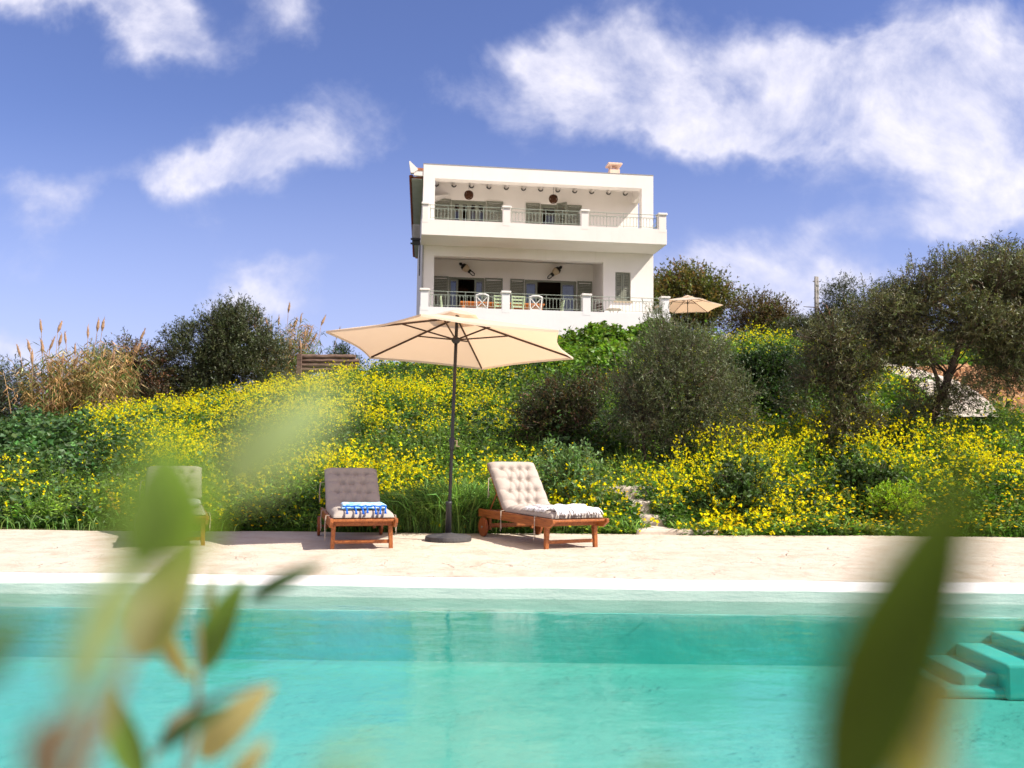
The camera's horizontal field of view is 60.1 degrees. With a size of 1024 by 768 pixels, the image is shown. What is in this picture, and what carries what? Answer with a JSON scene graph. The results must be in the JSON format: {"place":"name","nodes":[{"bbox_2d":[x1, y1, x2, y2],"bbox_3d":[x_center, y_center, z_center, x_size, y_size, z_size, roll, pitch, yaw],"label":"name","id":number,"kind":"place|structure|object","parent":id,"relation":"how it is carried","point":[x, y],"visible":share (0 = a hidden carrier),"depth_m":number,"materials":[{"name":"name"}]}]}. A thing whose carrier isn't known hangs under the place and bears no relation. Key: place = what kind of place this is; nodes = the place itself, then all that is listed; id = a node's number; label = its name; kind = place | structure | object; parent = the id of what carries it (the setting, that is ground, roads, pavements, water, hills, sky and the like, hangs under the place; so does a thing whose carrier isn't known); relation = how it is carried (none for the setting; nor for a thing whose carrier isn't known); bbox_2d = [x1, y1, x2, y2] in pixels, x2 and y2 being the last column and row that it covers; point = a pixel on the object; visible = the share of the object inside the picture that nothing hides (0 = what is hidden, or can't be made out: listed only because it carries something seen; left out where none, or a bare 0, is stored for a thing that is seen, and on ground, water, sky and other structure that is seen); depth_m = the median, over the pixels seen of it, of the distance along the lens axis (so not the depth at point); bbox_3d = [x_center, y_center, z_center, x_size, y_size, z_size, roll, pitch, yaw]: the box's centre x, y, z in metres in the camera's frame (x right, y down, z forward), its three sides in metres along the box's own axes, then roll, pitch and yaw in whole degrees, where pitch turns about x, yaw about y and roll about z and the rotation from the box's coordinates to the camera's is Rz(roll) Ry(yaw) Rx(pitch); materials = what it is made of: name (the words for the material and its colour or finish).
{"place":"outdoors","nodes":[
{"label":"outdoors","id":0,"kind":"place"},
{"bbox_2d":[0,657,1023,767],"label":"pool basin","id":1,"kind":"object","parent":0,"point":[397,714],"visible":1,"depth_m":5.42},
{"bbox_2d":[0,607,1023,665],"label":"pool wall","id":2,"kind":"structure","parent":1,"relation":"on","point":[545,637],"depth_m":6.51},
{"bbox_2d":[950,631,1023,699],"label":"pool steps","id":3,"kind":"structure","parent":1,"relation":"on","point":[995,668],"depth_m":5.98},
{"bbox_2d":[0,529,1023,582],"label":"pool deck","id":4,"kind":"structure","parent":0,"point":[851,558],"depth_m":8.47,"materials":[{"name":"stone"}]},
{"bbox_2d":[0,388,347,767],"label":"olive shoot","id":5,"kind":"object","parent":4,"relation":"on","point":[163,523],"visible":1,"depth_m":0.22,"materials":[{"name":"green plant"}]},
{"bbox_2d":[317,507,397,548],"bbox_3d":[-1.704,1.341,9.680,0.760,0.755,1.850,2,-5,-15],"label":"sun lounger","id":6,"kind":"object","parent":4,"relation":"on","point":[334,523],"visible":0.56,"depth_m":8.95,"materials":[{"name":"brown wood"}]},
{"bbox_2d":[319,468,396,539],"bbox_3d":[-1.703,1.290,9.681,0.742,0.712,1.703,2,-5,-15],"label":"cushion","id":7,"kind":"object","parent":6,"relation":"on","point":[351,485],"visible":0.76,"depth_m":10.13,"materials":[{"name":"fabric"}]},
{"bbox_2d":[340,502,386,514],"bbox_3d":[-1.519,1.267,9.041,0.453,0.105,0.450,2,-5,-15],"label":"towel","id":8,"kind":"object","parent":7,"relation":"on","point":[346,506],"visible":1,"depth_m":8.95,"materials":[{"name":"blue fabric"}]},
{"bbox_2d":[326,309,572,542],"bbox_3d":[-0.646,0.446,9.919,2.728,2.602,2.849,1,-4,0],"label":"parasol","id":9,"kind":"object","parent":4,"relation":"on","point":[456,338],"visible":1,"depth_m":10.30,"materials":[{"name":"fabric"}]},
{"bbox_2d":[0,572,1023,617],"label":"pool coping","id":10,"kind":"object","parent":4,"relation":"on","point":[464,594],"visible":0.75,"depth_m":6.55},
{"bbox_2d":[478,465,608,548],"bbox_3d":[0.307,1.332,9.908,0.760,0.854,1.850,3,-5,-26],"label":"sun lounger","id":11,"kind":"object","parent":4,"relation":"on","point":[485,525],"visible":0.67,"depth_m":9.36,"materials":[{"name":"brown wood"}]},
{"bbox_2d":[487,462,602,540],"bbox_3d":[0.329,1.281,9.868,0.742,0.804,1.613,3,-5,-26],"label":"cushion","id":12,"kind":"object","parent":11,"relation":"on","point":[518,486],"visible":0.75,"depth_m":10.28,"materials":[{"name":"fabric"}]},
{"bbox_2d":[523,504,602,515],"bbox_3d":[0.533,1.322,9.381,0.627,0.105,0.676,3,-5,-26],"label":"towel","id":13,"kind":"object","parent":12,"relation":"on","point":[575,508],"visible":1,"depth_m":9.21,"materials":[{"name":"white fabric"}]},
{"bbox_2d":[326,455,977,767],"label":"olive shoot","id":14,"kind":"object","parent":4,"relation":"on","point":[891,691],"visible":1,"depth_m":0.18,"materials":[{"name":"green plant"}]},
{"bbox_2d":[0,331,1023,536],"bbox_3d":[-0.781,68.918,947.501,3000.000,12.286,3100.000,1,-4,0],"label":"ground","id":15,"kind":"structure","parent":0,"point":[72,528],"depth_m":14.56,"materials":[{"name":"soil"}]},
{"bbox_2d":[0,351,131,418],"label":"olive tree","id":16,"kind":"object","parent":15,"relation":"on","point":[4,402],"visible":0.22,"depth_m":25.36,"materials":[{"name":"green plant"}]},
{"bbox_2d":[0,317,154,418],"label":"reed clump","id":17,"kind":"object","parent":15,"relation":"on","point":[85,386],"visible":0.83,"depth_m":23.90,"materials":[{"name":"beige plant"}]},
{"bbox_2d":[35,333,148,403],"bbox_3d":[-13.513,0.041,29.815,5.156,3.680,2.783,1,-4,0],"label":"olive tree","id":18,"kind":"object","parent":15,"relation":"on","point":[100,359],"visible":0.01,"depth_m":29.88,"materials":[{"name":"green plant"}]},
{"bbox_2d":[0,385,245,527],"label":"mallow leaves","id":19,"kind":"object","parent":15,"relation":"on","point":[18,430],"visible":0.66,"depth_m":14.53,"materials":[{"name":"green plant"}]},
{"bbox_2d":[99,327,195,406],"bbox_3d":[-11.002,0.059,26.891,3.580,3.653,2.488,1,-4,0],"label":"shrub","id":20,"kind":"object","parent":15,"relation":"on","point":[153,383],"visible":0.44,"depth_m":26.71,"materials":[{"name":"green plant"}]},
{"bbox_2d":[154,287,297,400],"bbox_3d":[-9.036,-0.938,27.645,4.812,4.151,3.023,1,-4,0],"label":"olive tree","id":21,"kind":"object","parent":15,"relation":"on","point":[230,348],"visible":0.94,"depth_m":27.06,"materials":[{"name":"green plant"}]},
{"bbox_2d":[244,303,326,384],"bbox_3d":[-7.680,-0.982,29.789,2.887,3.582,3.307,-1,-5,15],"label":"reed clump","id":22,"kind":"object","parent":15,"relation":"on","point":[294,342],"visible":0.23,"depth_m":29.55,"materials":[{"name":"beige plant"}]},
{"bbox_2d":[291,314,339,383],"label":"reed clump","id":23,"kind":"object","parent":15,"relation":"on","point":[308,348],"visible":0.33,"depth_m":28.56,"materials":[{"name":"beige plant"}]},
{"bbox_2d":[296,354,358,375],"bbox_3d":[-5.539,-0.574,26.681,1.849,0.667,0.250,1,-4,0],"label":"log pile","id":24,"kind":"object","parent":15,"relation":"on","point":[306,362],"visible":0.85,"depth_m":26.66,"materials":[{"name":"brown wood"}]},
{"bbox_2d":[325,340,366,375],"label":"shrub","id":25,"kind":"object","parent":15,"relation":"on","point":[342,350],"visible":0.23,"depth_m":29.57,"materials":[{"name":"green plant"}]},
{"bbox_2d":[0,320,1023,535],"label":"wild mustard","id":26,"kind":"object","parent":15,"relation":"on","point":[919,465],"visible":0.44,"depth_m":13.55,"materials":[{"name":"yellow plant"}]},
{"bbox_2d":[0,335,1023,536],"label":"undergrowth","id":27,"kind":"object","parent":15,"relation":"on","point":[629,502],"visible":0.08,"depth_m":13.18,"materials":[{"name":"green plant"}]},
{"bbox_2d":[0,467,1023,536],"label":"long grass","id":28,"kind":"structure","parent":15,"relation":"on","point":[423,505],"depth_m":10.75,"materials":[{"name":"green plant"}]},
{"bbox_2d":[0,468,1023,536],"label":"edge herbs","id":29,"kind":"object","parent":15,"relation":"on","point":[243,528],"visible":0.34,"depth_m":11.00,"materials":[{"name":"green plant"}]},
{"bbox_2d":[48,317,1023,535],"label":"bramble thicket","id":30,"kind":"object","parent":15,"relation":"on","point":[325,435],"visible":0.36,"depth_m":15.26,"materials":[{"name":"green plant"}]},
{"bbox_2d":[78,465,1023,537],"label":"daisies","id":31,"kind":"object","parent":15,"relation":"on","point":[837,516],"visible":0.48,"depth_m":11.25,"materials":[{"name":"green plant"}]},
{"bbox_2d":[409,161,726,340],"bbox_3d":[1.649,-3.929,34.657,11.500,8.330,11.540,1,-4,-7],"label":"white villa","id":32,"kind":"object","parent":15,"relation":"on","point":[506,233],"visible":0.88,"depth_m":31.06,"materials":[{"name":"white paint"}]},
{"bbox_2d":[410,224,420,275],"bbox_3d":[-3.551,-4.851,32.480,0.360,1.880,0.770,1,-4,-7],"label":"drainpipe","id":33,"kind":"object","parent":32,"relation":"attached to","point":[415,238],"visible":0.96,"depth_m":32.17,"materials":[{"name":"metal"}]},
{"bbox_2d":[458,279,468,293],"bbox_3d":[-1.888,-3.961,33.773,0.520,0.940,0.520,1,-4,-7],"label":"ceiling lamp","id":34,"kind":"object","parent":32,"relation":"hanging from","point":[462,288],"visible":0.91,"depth_m":33.58,"materials":[{"name":"wicker"}]},
{"bbox_2d":[459,262,474,275],"bbox_3d":[-1.653,-4.177,32.228,0.557,0.482,0.277,3,-5,-26],"label":"wall lantern","id":35,"kind":"object","parent":32,"relation":"attached to","point":[465,267],"depth_m":32.13,"materials":[{"name":"beige glass"}]},
{"bbox_2d":[464,190,472,199],"bbox_3d":[-1.528,-7.022,31.420,0.335,0.926,0.331,1,-4,-7],"label":"wicker lamp","id":36,"kind":"object","parent":32,"relation":"hanging from","point":[468,194],"visible":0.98,"depth_m":31.32,"materials":[{"name":"brown wicker"}]},
{"bbox_2d":[475,293,488,307],"bbox_3d":[-1.012,-2.481,29.297,0.455,0.970,0.480,1,-4,-7],"label":"dining chair","id":37,"kind":"object","parent":32,"relation":"on","point":[476,295],"visible":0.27,"depth_m":29.13,"materials":[{"name":"white wood"}]},
{"bbox_2d":[493,295,500,308],"bbox_3d":[-0.418,-2.450,29.379,0.455,0.933,0.463,1,-4,-7],"label":"dining chair","id":38,"kind":"object","parent":32,"relation":"on","point":[497,302],"visible":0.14,"depth_m":29.20,"materials":[{"name":"wood"}]},
{"bbox_2d":[459,301,544,309],"bbox_3d":[-0.363,-2.319,29.954,2.840,0.760,0.840,1,-4,-7],"label":"dining table","id":39,"kind":"object","parent":32,"relation":"on","point":[469,304],"visible":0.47,"depth_m":29.67,"materials":[{"name":"orange wood"}]},
{"bbox_2d":[512,296,524,309],"bbox_3d":[0.177,-2.437,29.454,0.455,0.933,0.463,1,-4,-7],"label":"dining chair","id":40,"kind":"object","parent":32,"relation":"on","point":[523,300],"visible":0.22,"depth_m":29.29,"materials":[{"name":"green wood"}]},
{"bbox_2d":[529,295,542,309],"bbox_3d":[0.763,-2.444,29.520,0.455,0.970,0.480,1,-4,-7],"label":"dining chair","id":41,"kind":"object","parent":32,"relation":"on","point":[534,302],"visible":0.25,"depth_m":29.35,"materials":[{"name":"white wood"}]},
{"bbox_2d":[549,187,557,203],"bbox_3d":[1.488,-6.959,31.800,0.335,0.926,0.331,1,-4,-7],"label":"wicker lamp","id":42,"kind":"object","parent":32,"relation":"hanging from","point":[553,198],"visible":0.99,"depth_m":31.70,"materials":[{"name":"brown wicker"}]},
{"bbox_2d":[547,266,561,278],"bbox_3d":[1.583,-4.110,32.637,0.530,0.514,0.278,0,-4,12],"label":"wall lantern","id":43,"kind":"object","parent":32,"relation":"attached to","point":[556,270],"depth_m":32.55,"materials":[{"name":"beige glass"}]},
{"bbox_2d":[596,303,603,311],"bbox_3d":[3.136,-2.307,30.084,0.430,0.848,0.404,3,-5,-27],"label":"bistro chair","id":44,"kind":"object","parent":32,"relation":"on","point":[599,307],"visible":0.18,"depth_m":30.07,"materials":[{"name":"grey metal"}]},
{"bbox_2d":[606,308,621,312],"bbox_3d":[3.457,-2.215,30.029,0.524,0.660,0.524,1,-4,-7],"label":"bistro table","id":45,"kind":"object","parent":32,"relation":"on","point":[617,309],"visible":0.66,"depth_m":29.99,"materials":[{"name":"white"}]},
{"bbox_2d":[530,433,612,505],"bbox_3d":[0.702,1.339,11.600,1.274,1.393,1.103,1,-4,0],"label":"leafy bush","id":46,"kind":"object","parent":15,"relation":"on","point":[567,455],"visible":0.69,"depth_m":11.47,"materials":[{"name":"green plant"}]},
{"bbox_2d":[505,362,668,451],"bbox_3d":[1.268,0.483,15.392,2.912,1.774,1.678,1,-4,0],"label":"dark bush","id":47,"kind":"object","parent":15,"relation":"on","point":[563,400],"visible":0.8,"depth_m":15.23,"materials":[{"name":"green plant"}]},
{"bbox_2d":[464,316,762,384],"bbox_3d":[2.863,-0.732,23.476,9.829,3.253,8.237,1,-4,0],"label":"bright creeper","id":48,"kind":"object","parent":15,"relation":"on","point":[601,333],"visible":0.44,"depth_m":25.59,"materials":[{"name":"green plant"}]},
{"bbox_2d":[601,484,718,534],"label":"garden steps","id":49,"kind":"structure","parent":15,"relation":"on","point":[660,528],"depth_m":11.34,"materials":[{"name":"stone"}]},
{"bbox_2d":[586,297,774,469],"bbox_3d":[2.687,0.096,14.189,2.990,3.018,2.248,1,-4,0],"label":"olive tree","id":50,"kind":"object","parent":15,"relation":"on","point":[679,367],"visible":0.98,"depth_m":13.88,"materials":[{"name":"green plant"}]},
{"bbox_2d":[655,295,721,321],"bbox_3d":[7.644,-2.750,38.502,2.873,2.272,2.922,1,-4,0],"label":"parasol","id":51,"kind":"object","parent":15,"relation":"on","point":[687,304],"visible":0.94,"depth_m":39.01,"materials":[{"name":"fabric"}]},
{"bbox_2d":[653,255,749,334],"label":"deciduous tree","id":52,"kind":"object","parent":15,"relation":"on","point":[678,282],"visible":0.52,"depth_m":43.67,"materials":[{"name":"green plant"}]},
{"bbox_2d":[695,443,788,525],"bbox_3d":[3.001,1.409,11.642,1.266,1.267,1.244,1,-4,0],"label":"leafy bush","id":53,"kind":"object","parent":15,"relation":"on","point":[744,489],"visible":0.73,"depth_m":11.46,"materials":[{"name":"green plant"}]},
{"bbox_2d":[717,283,804,341],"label":"shrub","id":54,"kind":"object","parent":15,"relation":"on","point":[761,311],"visible":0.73,"depth_m":41.92,"materials":[{"name":"green plant"}]},
{"bbox_2d":[713,339,821,423],"bbox_3d":[4.920,0.037,17.204,2.236,1.944,1.965,1,-4,0],"label":"dark bush","id":55,"kind":"object","parent":15,"relation":"on","point":[762,363],"visible":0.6,"depth_m":17.05,"materials":[{"name":"green plant"}]},
{"bbox_2d":[771,301,843,343],"bbox_3d":[12.848,-2.439,38.285,3.260,2.322,2.267,1,-4,0],"label":"olive tree","id":56,"kind":"object","parent":15,"relation":"on","point":[795,324],"visible":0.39,"depth_m":37.99,"materials":[{"name":"green plant"}]},
{"bbox_2d":[813,276,817,320],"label":"utility pole","id":57,"kind":"object","parent":15,"relation":"on","point":[815,281],"visible":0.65,"depth_m":45.46,"materials":[{"name":"white metal"}]},
{"bbox_2d":[813,269,878,342],"bbox_3d":[14.875,-3.180,38.372,3.704,3.668,2.656,1,-4,0],"label":"olive tree","id":58,"kind":"object","parent":15,"relation":"on","point":[842,289],"visible":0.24,"depth_m":38.09,"materials":[{"name":"green plant"}]},
{"bbox_2d":[828,442,912,504],"bbox_3d":[4.904,1.320,12.237,1.122,1.044,1.132,-3,-6,38],"label":"leafy bush","id":59,"kind":"object","parent":15,"relation":"on","point":[864,471],"visible":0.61,"depth_m":12.07,"materials":[{"name":"green plant"}]},
{"bbox_2d":[861,273,900,304],"bbox_3d":[16.831,-3.249,38.887,2.883,3.290,2.112,1,-4,0],"label":"olive tree","id":60,"kind":"object","parent":15,"relation":"on","point":[884,279],"visible":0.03,"depth_m":38.63,"materials":[{"name":"green plant"}]},
{"bbox_2d":[864,478,925,516],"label":"umbel herb","id":61,"kind":"object","parent":15,"relation":"on","point":[885,494],"visible":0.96,"depth_m":11.42,"materials":[{"name":"green plant"}]},
{"bbox_2d":[768,236,1023,457],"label":"olive tree","id":62,"kind":"object","parent":15,"relation":"on","point":[900,316],"visible":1,"depth_m":14.13,"materials":[{"name":"green plant"}]},
{"bbox_2d":[953,230,1023,331],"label":"olive tree","id":63,"kind":"object","parent":15,"relation":"on","point":[994,244],"visible":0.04,"depth_m":38.16,"materials":[{"name":"green plant"}]},
{"bbox_2d":[0,594,1023,649],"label":"pool water","id":64,"kind":"structure","parent":0,"point":[555,605],"depth_m":6.17,"materials":[{"name":"teal liquid"}]},
{"bbox_2d":[0,0,1023,410],"label":"sky","id":65,"kind":"structure","parent":0,"point":[159,158],"materials":[{"name":"blue"}]},
{"bbox_2d":[888,365,998,416],"bbox_3d":[8.869,0.164,19.695,1.870,2.438,7.985,0,-4,3],"label":"rock","id":66,"kind":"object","parent":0,"point":[974,414],"depth_m":17.49,"materials":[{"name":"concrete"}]},
{"bbox_2d":[909,363,1023,414],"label":"soil bank","id":67,"kind":"structure","parent":0,"point":[957,374],"depth_m":19.80,"materials":[{"name":"beige soil"}]}
]}

